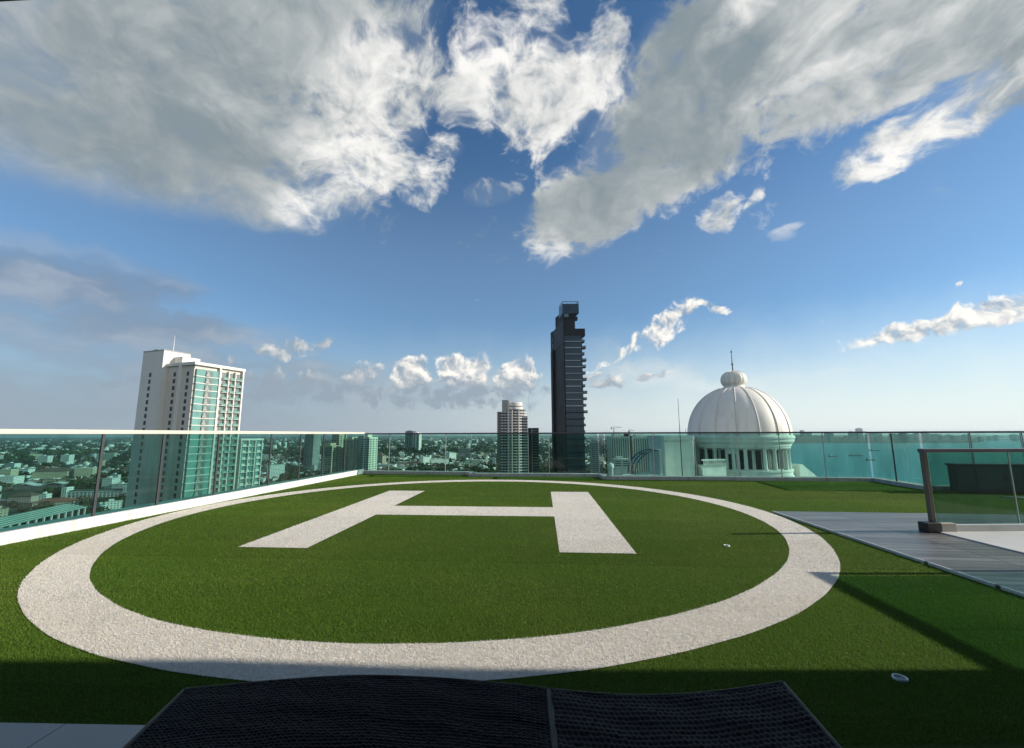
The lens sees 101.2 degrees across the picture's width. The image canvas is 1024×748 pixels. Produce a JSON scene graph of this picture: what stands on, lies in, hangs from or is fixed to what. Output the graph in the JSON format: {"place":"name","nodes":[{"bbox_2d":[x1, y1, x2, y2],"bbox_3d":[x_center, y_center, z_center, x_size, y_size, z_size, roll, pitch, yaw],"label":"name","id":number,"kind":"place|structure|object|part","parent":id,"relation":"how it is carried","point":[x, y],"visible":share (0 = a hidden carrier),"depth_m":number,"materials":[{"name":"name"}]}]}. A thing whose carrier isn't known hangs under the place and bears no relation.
{"place":"outdoors","nodes":[
{"label":"outdoors","id":0,"kind":"place"},
{"bbox_2d":[0,506,8,516],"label":"town house","id":1,"kind":"structure","parent":0,"point":[4,511],"depth_m":526.32,"materials":[{"name":"concrete"}]},
{"bbox_2d":[0,499,103,507],"bbox_3d":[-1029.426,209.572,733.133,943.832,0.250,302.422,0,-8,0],"label":"street","id":2,"kind":"structure","parent":0,"point":[33,501],"depth_m":639.02,"materials":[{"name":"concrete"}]},
{"bbox_2d":[61,486,126,497],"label":"school building","id":3,"kind":"structure","parent":0,"point":[70,492],"depth_m":694.42,"materials":[{"name":"concrete"}]},
{"bbox_2d":[104,499,122,509],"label":"town house","id":4,"kind":"structure","parent":0,"point":[110,504],"depth_m":580.65,"materials":[{"name":"concrete"}]},
{"bbox_2d":[124,339,245,507],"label":"apartment tower","id":5,"kind":"structure","parent":0,"point":[181,391],"depth_m":189.00,"materials":[{"name":"concrete"}]},
{"bbox_2d":[430,458,448,463],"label":"white terrace","id":6,"kind":"structure","parent":0,"point":[435,460],"depth_m":1402.19,"materials":[{"name":"concrete"}]},
{"bbox_2d":[0,435,1019,527],"bbox_3d":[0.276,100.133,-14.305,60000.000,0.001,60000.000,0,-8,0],"label":"ground","id":7,"kind":"structure","parent":0,"point":[5,492],"depth_m":6789.49,"materials":[{"name":"plant"}]},
{"bbox_2d":[0,468,18,475],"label":"cream block","id":8,"kind":"structure","parent":7,"relation":"on","point":[8,472],"depth_m":980.52,"materials":[{"name":"concrete"}]},
{"bbox_2d":[0,475,24,483],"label":"white block","id":9,"kind":"structure","parent":7,"relation":"on","point":[15,479],"depth_m":843.30,"materials":[{"name":"concrete"}]},
{"bbox_2d":[4,462,20,468],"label":"town block","id":10,"kind":"structure","parent":7,"relation":"on","point":[12,464],"depth_m":1294.62,"materials":[{"name":"concrete"}]},
{"bbox_2d":[7,492,38,502],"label":"brown roof house","id":11,"kind":"structure","parent":7,"relation":"on","point":[25,497],"depth_m":644.92,"materials":[{"name":"concrete"}]},
{"bbox_2d":[19,468,35,472],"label":"white block","id":12,"kind":"structure","parent":7,"relation":"on","point":[30,470],"depth_m":1083.00,"materials":[{"name":"concrete"}]},
{"bbox_2d":[30,453,42,457],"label":"town block","id":13,"kind":"structure","parent":7,"relation":"on","point":[34,454],"depth_m":1721.54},
{"bbox_2d":[13,481,67,490],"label":"wavy hall","id":14,"kind":"structure","parent":7,"relation":"on","point":[34,486],"depth_m":785.23,"materials":[{"name":"metal"}]},
{"bbox_2d":[0,504,86,528],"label":"long shed","id":15,"kind":"structure","parent":7,"relation":"on","point":[26,517],"depth_m":485.17,"materials":[{"name":"metal"}]},
{"bbox_2d":[38,492,51,500],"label":"white house","id":16,"kind":"structure","parent":7,"relation":"on","point":[44,495],"depth_m":626.84,"materials":[{"name":"concrete"}]},
{"bbox_2d":[38,455,53,463],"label":"twin block","id":17,"kind":"structure","parent":7,"relation":"on","point":[45,458],"depth_m":1469.49,"materials":[{"name":"concrete"}]},
{"bbox_2d":[31,467,73,478],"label":"cream hotel","id":18,"kind":"structure","parent":7,"relation":"on","point":[48,473],"depth_m":985.19,"materials":[{"name":"concrete"}]},
{"bbox_2d":[32,497,77,506],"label":"orange roof house","id":19,"kind":"structure","parent":7,"relation":"on","point":[63,500],"depth_m":616.04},
{"bbox_2d":[42,478,73,482],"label":"block","id":20,"kind":"structure","parent":7,"relation":"on","point":[50,479],"depth_m":881.96,"materials":[{"name":"concrete"}]},
{"bbox_2d":[60,454,74,463],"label":"twin block","id":21,"kind":"structure","parent":7,"relation":"on","point":[67,458],"depth_m":1494.73,"materials":[{"name":"concrete"}]},
{"bbox_2d":[74,466,96,477],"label":"cream hotel","id":22,"kind":"structure","parent":7,"relation":"on","point":[84,471],"depth_m":1006.97,"materials":[{"name":"concrete"}]},
{"bbox_2d":[96,502,104,507],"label":"town house","id":23,"kind":"structure","parent":7,"relation":"on","point":[100,505],"depth_m":591.59,"materials":[{"name":"concrete"}]},
{"bbox_2d":[96,452,117,460],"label":"twin block","id":24,"kind":"structure","parent":7,"relation":"on","point":[107,456],"depth_m":1651.80,"materials":[{"name":"concrete"}]},
{"bbox_2d":[101,476,119,488],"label":"white block","id":25,"kind":"structure","parent":7,"relation":"on","point":[108,482],"depth_m":771.73,"materials":[{"name":"concrete"}]},
{"bbox_2d":[110,473,120,481],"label":"town house","id":26,"kind":"structure","parent":7,"relation":"on","point":[115,475],"depth_m":811.08,"materials":[{"name":"concrete"}]},
{"bbox_2d":[111,482,126,488],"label":"white hall","id":27,"kind":"structure","parent":7,"relation":"on","point":[119,485],"depth_m":770.99,"materials":[{"name":"concrete"}]},
{"bbox_2d":[234,438,263,488],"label":"apartment block","id":28,"kind":"structure","parent":7,"relation":"on","point":[249,460],"depth_m":209.69,"materials":[{"name":"white concrete"}]},
{"bbox_2d":[262,454,271,459],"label":"town block","id":29,"kind":"structure","parent":7,"relation":"on","point":[265,457],"depth_m":1601.57,"materials":[{"name":"concrete"}]},
{"bbox_2d":[266,463,284,478],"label":"town block","id":30,"kind":"structure","parent":7,"relation":"on","point":[276,470],"depth_m":985.69,"materials":[{"name":"concrete"}]},
{"bbox_2d":[0,437,607,490],"bbox_3d":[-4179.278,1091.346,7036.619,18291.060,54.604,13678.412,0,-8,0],"label":"distant town","id":31,"kind":"object","parent":7,"relation":"on","point":[275,461],"visible":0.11,"depth_m":2003.17},
{"bbox_2d":[0,436,607,512],"bbox_3d":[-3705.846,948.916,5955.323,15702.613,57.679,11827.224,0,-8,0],"label":"treetops","id":32,"kind":"object","parent":7,"relation":"on","point":[24,456],"visible":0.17,"depth_m":1589.22,"materials":[{"name":"green plant"}]},
{"bbox_2d":[303,434,320,470],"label":"hazy tower","id":33,"kind":"structure","parent":7,"relation":"on","point":[311,451],"depth_m":1132.65,"materials":[{"name":"white concrete"}]},
{"bbox_2d":[320,443,342,474],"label":"apartment slab","id":34,"kind":"structure","parent":7,"relation":"on","point":[333,457],"depth_m":599.62,"materials":[{"name":"grey concrete"}]},
{"bbox_2d":[332,434,346,444],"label":"apartment slab","id":35,"kind":"structure","parent":7,"relation":"on","point":[337,439],"depth_m":681.52,"materials":[{"name":"white concrete"}]},
{"bbox_2d":[342,437,356,470],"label":"apartment slab","id":36,"kind":"structure","parent":7,"relation":"on","point":[349,453],"depth_m":639.35,"materials":[{"name":"grey concrete"}]},
{"bbox_2d":[352,436,363,468],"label":"apartment slab","id":37,"kind":"structure","parent":7,"relation":"on","point":[356,451],"depth_m":627.53,"materials":[{"name":"grey concrete"}]},
{"bbox_2d":[359,435,377,469],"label":"apartment slab","id":38,"kind":"structure","parent":7,"relation":"on","point":[368,452],"depth_m":602.25,"materials":[{"name":"white concrete"}]},
{"bbox_2d":[377,452,385,463],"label":"gabled block","id":39,"kind":"structure","parent":7,"relation":"on","point":[381,457],"depth_m":1401.05,"materials":[{"name":"concrete"}]},
{"bbox_2d":[377,463,396,467],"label":"shop row","id":40,"kind":"object","parent":7,"relation":"on","point":[382,465],"visible":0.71,"depth_m":1293.29,"materials":[{"name":"concrete"}]},
{"bbox_2d":[395,461,408,465],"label":"town block","id":41,"kind":"structure","parent":7,"relation":"on","point":[402,463],"depth_m":1350.92,"materials":[{"name":"concrete"}]},
{"bbox_2d":[405,430,415,448],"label":"office tower","id":42,"kind":"structure","parent":7,"relation":"on","point":[408,440],"depth_m":2370.84,"materials":[{"name":"grey glass"}]},
{"bbox_2d":[413,432,421,449],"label":"office tower","id":43,"kind":"structure","parent":7,"relation":"on","point":[417,439],"depth_m":2373.51,"materials":[{"name":"white glass"}]},
{"bbox_2d":[424,457,430,463],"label":"town block","id":44,"kind":"structure","parent":7,"relation":"on","point":[426,459],"depth_m":1433.49,"materials":[{"name":"concrete"}]},
{"bbox_2d":[446,452,455,458],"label":"town block","id":45,"kind":"structure","parent":7,"relation":"on","point":[451,455],"depth_m":1584.39,"materials":[{"name":"concrete"}]},
{"bbox_2d":[458,448,469,458],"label":"dark block","id":46,"kind":"structure","parent":7,"relation":"on","point":[464,452],"depth_m":1716.66,"materials":[{"name":"concrete"}]},
{"bbox_2d":[466,459,477,465],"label":"grey green block","id":47,"kind":"structure","parent":7,"relation":"on","point":[474,462],"depth_m":1291.78,"materials":[{"name":"concrete"}]},
{"bbox_2d":[497,400,527,472],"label":"apartment tower","id":48,"kind":"structure","parent":7,"relation":"on","point":[512,449],"depth_m":475.80,"materials":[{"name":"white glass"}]},
{"bbox_2d":[528,428,538,472],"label":"office block","id":49,"kind":"structure","parent":7,"relation":"on","point":[533,453],"depth_m":521.74,"materials":[{"name":"concrete"}]},
{"bbox_2d":[589,440,602,473],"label":"hazy tower","id":50,"kind":"structure","parent":7,"relation":"on","point":[596,456],"depth_m":677.72,"materials":[{"name":"grey concrete"}]},
{"bbox_2d":[607,463,613,474],"bbox_3d":[9.307,57.010,32.258,2.400,98.500,2.400,0,-8,0],"label":"vent pipe","id":51,"kind":"object","parent":7,"relation":"on","point":[610,466],"visible":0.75,"depth_m":38.92,"materials":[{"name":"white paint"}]},
{"bbox_2d":[606,434,629,462],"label":"hazy tower","id":52,"kind":"structure","parent":7,"relation":"on","point":[617,444],"depth_m":690.66,"materials":[{"name":"grey concrete"}]},
{"bbox_2d":[611,456,629,474],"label":"podium building","id":53,"kind":"structure","parent":7,"relation":"on","point":[621,463],"depth_m":658.51,"materials":[{"name":"grey concrete"}]},
{"bbox_2d":[624,434,632,473],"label":"hazy tower","id":54,"kind":"structure","parent":7,"relation":"on","point":[630,452],"depth_m":705.11,"materials":[{"name":"grey glass"}]},
{"bbox_2d":[631,434,649,473],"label":"hazy tower","id":55,"kind":"structure","parent":7,"relation":"on","point":[639,442],"depth_m":693.43,"materials":[{"name":"grey glass"}]},
{"bbox_2d":[827,433,833,441],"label":"tower","id":56,"kind":"structure","parent":7,"relation":"on","point":[830,436],"depth_m":4785.76,"materials":[{"name":"concrete"}]},
{"bbox_2d":[848,431,853,438],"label":"tower","id":57,"kind":"structure","parent":7,"relation":"on","point":[850,435],"depth_m":5196.27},
{"bbox_2d":[855,428,863,439],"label":"tower","id":58,"kind":"structure","parent":7,"relation":"on","point":[859,435],"depth_m":5152.23,"materials":[{"name":"concrete"}]},
{"bbox_2d":[874,436,881,441],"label":"tower","id":59,"kind":"structure","parent":7,"relation":"on","point":[877,438],"depth_m":4873.97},
{"bbox_2d":[873,433,882,439],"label":"tower","id":60,"kind":"structure","parent":7,"relation":"on","point":[878,434],"depth_m":5541.07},
{"bbox_2d":[925,434,932,440],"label":"tower","id":61,"kind":"structure","parent":7,"relation":"on","point":[928,437],"depth_m":5454.17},
{"bbox_2d":[932,434,941,439],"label":"tower","id":62,"kind":"structure","parent":7,"relation":"on","point":[934,436],"depth_m":5538.93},
{"bbox_2d":[961,434,967,440],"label":"tower","id":63,"kind":"structure","parent":7,"relation":"on","point":[964,437],"depth_m":5609.04,"materials":[{"name":"concrete"}]},
{"bbox_2d":[977,436,983,441],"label":"tower","id":64,"kind":"structure","parent":7,"relation":"on","point":[980,438],"depth_m":4778.54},
{"bbox_2d":[987,436,992,440],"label":"tower","id":65,"kind":"structure","parent":7,"relation":"on","point":[989,438],"depth_m":5440.83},
{"bbox_2d":[993,435,999,440],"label":"tower","id":66,"kind":"structure","parent":7,"relation":"on","point":[995,437],"depth_m":5238.69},
{"bbox_2d":[1011,435,1019,440],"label":"tower","id":67,"kind":"structure","parent":7,"relation":"on","point":[1015,438],"depth_m":5018.33,"materials":[{"name":"concrete"}]},
{"bbox_3d":[3.991,50.959,-5.251,20.700,99.900,22.020,0,-8,0],"label":"hotel building","id":68,"kind":"object","parent":7,"relation":"on","visible":0},
{"bbox_2d":[0,429,364,545],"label":"glass balustrade","id":69,"kind":"object","parent":68,"relation":"on","point":[15,534],"visible":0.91,"depth_m":6.09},
{"bbox_2d":[363,433,472,474],"bbox_3d":[-2.791,2.393,12.417,3.298,1.290,0.260,-1,-8,9],"label":"glass balustrade","id":70,"kind":"object","parent":68,"relation":"on","point":[388,471],"visible":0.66,"depth_m":12.27,"materials":[{"name":"metal"}]},
{"bbox_2d":[468,433,476,476],"bbox_3d":[-1.104,2.305,11.833,0.200,1.290,0.440,0,-8,0],"label":"post","id":71,"kind":"object","parent":68,"relation":"on","point":[469,473],"visible":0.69,"depth_m":11.88,"materials":[{"name":"metal"}]},
{"bbox_2d":[0,473,1023,747],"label":"lawn","id":72,"kind":"structure","parent":68,"relation":"on","point":[882,742],"depth_m":2.97,"materials":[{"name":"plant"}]},
{"bbox_2d":[0,723,144,747],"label":"terrace floor","id":73,"kind":"structure","parent":72,"relation":"on","point":[33,735],"depth_m":1.61,"materials":[{"name":"grey tile"}]},
{"bbox_2d":[122,675,841,747],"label":"sun lounger","id":74,"kind":"object","parent":73,"relation":"on","point":[370,711],"visible":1,"depth_m":1.09,"materials":[{"name":"wicker"}]},
{"bbox_2d":[17,480,840,680],"bbox_3d":[-0.645,2.057,6.311,8.838,0.010,8.840,0,-8,0],"label":"landing circle","id":75,"kind":"object","parent":72,"relation":"on","point":[60,597],"visible":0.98,"depth_m":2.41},
{"bbox_2d":[239,490,635,553],"bbox_3d":[-0.659,2.064,6.360,4.068,0.010,4.383,-1,-8,4],"label":"landing letter","id":76,"kind":"object","parent":72,"relation":"on","point":[584,523],"visible":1,"depth_m":5.74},
{"bbox_2d":[772,511,1023,596],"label":"deck edging","id":77,"kind":"object","parent":72,"relation":"on","point":[988,583],"visible":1,"depth_m":3.81,"materials":[{"name":"metal"}]},
{"bbox_2d":[776,511,1023,592],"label":"deck","id":78,"kind":"structure","parent":72,"relation":"on","point":[902,533],"depth_m":4.46,"materials":[{"name":"grey wood"}]},
{"bbox_2d":[940,523,1023,553],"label":"stair plinth","id":79,"kind":"structure","parent":78,"relation":"on","point":[1008,536],"depth_m":4.66,"materials":[{"name":"paint"}]},
{"bbox_2d":[917,448,1023,532],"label":"glass screen","id":80,"kind":"object","parent":79,"relation":"on","point":[931,525],"visible":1,"depth_m":4.92,"materials":[{"name":"metal"}]},
{"bbox_2d":[891,673,908,682],"bbox_3d":[1.829,1.433,1.982,0.062,0.013,0.062,4,-9,-22],"label":"ground fitting","id":81,"kind":"object","parent":72,"relation":"on","point":[895,676],"visible":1,"depth_m":1.98,"materials":[{"name":"white plastic"}]},
{"bbox_2d":[944,463,1023,491],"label":"equipment cabinet","id":82,"kind":"object","parent":72,"relation":"on","point":[979,477],"visible":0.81,"depth_m":8.08,"materials":[{"name":"metal"}]},
{"bbox_3d":[9.219,2.011,8.065,0.540,0.410,0.010,-1,-8,7],"label":"door","id":83,"kind":"part","parent":82,"relation":"part of","materials":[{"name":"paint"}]},
{"bbox_3d":[9.794,1.998,7.990,0.540,0.410,0.010,-1,-8,7],"label":"door","id":84,"kind":"part","parent":82,"relation":"part of","materials":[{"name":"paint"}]},
{"bbox_2d":[1002,496,1023,498],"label":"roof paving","id":85,"kind":"structure","parent":72,"relation":"on","point":[1013,497],"depth_m":7.44,"materials":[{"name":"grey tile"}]},
{"bbox_2d":[471,432,597,476],"bbox_3d":[0.611,2.267,11.606,3.487,1.290,0.260,-1,-8,4],"label":"glass balustrade","id":86,"kind":"object","parent":68,"relation":"on","point":[528,474],"visible":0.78,"depth_m":11.46,"materials":[{"name":"metal"}]},
{"bbox_2d":[598,432,608,479],"bbox_3d":[2.416,2.186,11.071,0.200,1.290,0.620,0,-8,0],"label":"glass balustrade","id":87,"kind":"object","parent":68,"relation":"on","point":[602,476],"visible":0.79,"depth_m":10.90,"materials":[{"name":"glass"}]},
{"bbox_2d":[604,431,872,481],"bbox_3d":[5.534,2.105,10.561,6.309,1.290,0.260,-1,-8,5],"label":"glass balustrade","id":88,"kind":"object","parent":68,"relation":"on","point":[733,478],"visible":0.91,"depth_m":10.45,"materials":[{"name":"glass"}]},
{"bbox_2d":[867,431,923,489],"bbox_3d":[8.632,1.929,9.375,0.260,1.285,1.561,-1,-8,9],"label":"glass balustrade","id":89,"kind":"object","parent":68,"relation":"on","point":[896,482],"visible":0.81,"depth_m":9.37,"materials":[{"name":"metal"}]},
{"bbox_2d":[920,431,1023,490],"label":"glass balustrade","id":90,"kind":"object","parent":68,"relation":"on","point":[941,487],"visible":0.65,"depth_m":8.53,"materials":[{"name":"metal"}]},
{"bbox_2d":[0,0,1023,437],"label":"sky","id":91,"kind":"structure","parent":0,"point":[384,214],"materials":[{"name":"blue"}]},
{"bbox_2d":[551,301,587,472],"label":"skyscraper","id":92,"kind":"structure","parent":0,"point":[568,405],"depth_m":234.15,"materials":[{"name":"black glass"}]},
{"bbox_2d":[623,471,663,475],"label":"roof terrace wing","id":93,"kind":"structure","parent":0,"point":[645,473],"depth_m":39.61,"materials":[{"name":"concrete"}]},
{"bbox_2d":[628,449,662,474],"bbox_3d":[12.789,8.448,40.709,2.628,2.303,2.500,0,-8,0],"label":"arched canopy","id":94,"kind":"object","parent":93,"relation":"on","point":[657,460],"visible":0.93,"depth_m":40.40,"materials":[{"name":"grey glass"}]},
{"bbox_2d":[678,405,685,475],"bbox_3d":[16.343,6.037,39.570,1.155,7.450,0.102,0,-8,-4],"label":"antenna mast","id":95,"kind":"object","parent":93,"relation":"on","point":[680,442],"visible":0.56,"depth_m":39.44,"materials":[{"name":"metal"}]},
{"bbox_2d":[647,351,816,476],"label":"domed pavilion","id":96,"kind":"structure","parent":93,"relation":"on","point":[734,404],"depth_m":43.41,"materials":[{"name":"white paint"}]},
{"bbox_2d":[700,448,704,463],"bbox_3d":[21.449,9.356,47.098,0.070,1.980,1.400,0,-8,-1],"label":"window","id":97,"kind":"structure","parent":96,"relation":"in","point":[702,456],"depth_m":47.31,"materials":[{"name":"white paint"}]},
{"bbox_2d":[708,449,718,463],"bbox_3d":[21.796,9.136,45.561,0.070,1.980,1.400,3,-9,-24],"label":"window","id":98,"kind":"structure","parent":96,"relation":"in","point":[710,451],"depth_m":45.77,"materials":[{"name":"glass"}]},
{"bbox_2d":[720,449,725,462],"bbox_3d":[22.708,8.949,44.276,1.400,1.980,0.070,-8,-11,43],"label":"window","id":99,"kind":"structure","parent":96,"relation":"in","point":[722,451],"depth_m":44.63,"materials":[{"name":"glass"}]},
{"bbox_2d":[728,454,736,468],"bbox_3d":[22.750,9.043,43.414,0.704,1.550,0.050,-4,-9,22],"label":"window","id":100,"kind":"structure","parent":96,"relation":"in","point":[729,455],"depth_m":43.44,"materials":[{"name":"glass"}]},
{"bbox_2d":[739,450,752,468],"bbox_3d":[24.050,8.825,43.430,1.400,1.980,0.070,-3,-9,21],"label":"window","id":101,"kind":"structure","parent":96,"relation":"in","point":[749,452],"depth_m":43.38,"materials":[{"name":"glass"}]},
{"bbox_2d":[754,450,768,468],"bbox_3d":[25.619,8.782,43.159,1.400,1.980,0.070,0,-8,-1],"label":"window","id":102,"kind":"structure","parent":96,"relation":"in","point":[758,453],"depth_m":43.14,"materials":[{"name":"glass"}]},
{"bbox_2d":[769,450,779,468],"bbox_3d":[27.169,8.827,43.502,1.400,1.980,0.070,3,-9,-24],"label":"window","id":103,"kind":"structure","parent":96,"relation":"in","point":[770,451],"depth_m":43.43,"materials":[{"name":"white paint"}]},
{"bbox_2d":[779,449,783,467],"bbox_3d":[28.471,8.952,44.402,0.070,1.980,1.400,-8,-11,43],"label":"window","id":104,"kind":"structure","parent":96,"relation":"in","point":[782,459],"depth_m":44.46,"materials":[{"name":"glass"}]},
{"bbox_2d":[865,433,874,441],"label":"tower","id":105,"kind":"structure","parent":0,"point":[869,437],"depth_m":4760.54,"materials":[{"name":"concrete"}]},
{"bbox_2d":[888,434,898,440],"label":"tower","id":106,"kind":"structure","parent":0,"point":[895,437],"depth_m":5337.79,"materials":[{"name":"concrete"}]},
{"bbox_2d":[793,434,1008,442],"bbox_3d":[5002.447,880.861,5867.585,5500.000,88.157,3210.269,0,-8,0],"label":"hills","id":107,"kind":"structure","parent":0,"point":[814,438],"depth_m":4929.06,"materials":[{"name":"plant"}]},
{"bbox_2d":[900,433,906,440],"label":"tower","id":108,"kind":"structure","parent":0,"point":[903,437],"depth_m":5244.87,"materials":[{"name":"concrete"}]},
{"bbox_2d":[790,435,1023,484],"bbox_3d":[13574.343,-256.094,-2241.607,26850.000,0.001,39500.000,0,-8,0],"label":"sea","id":109,"kind":"structure","parent":0,"point":[810,456],"depth_m":1676.36,"materials":[{"name":"liquid"}]},
{"bbox_2d":[906,434,914,440],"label":"tower","id":110,"kind":"structure","parent":0,"point":[910,437],"depth_m":5179.43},
{"bbox_2d":[914,436,923,441],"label":"tower","id":111,"kind":"structure","parent":0,"point":[918,438],"depth_m":5036.97,"materials":[{"name":"concrete"}]},
{"bbox_2d":[938,436,948,440],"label":"tower","id":112,"kind":"structure","parent":0,"point":[943,438],"depth_m":5086.17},
{"bbox_2d":[949,436,958,441],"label":"tower","id":113,"kind":"structure","parent":0,"point":[954,438],"depth_m":4906.01,"materials":[{"name":"concrete"}]}
]}

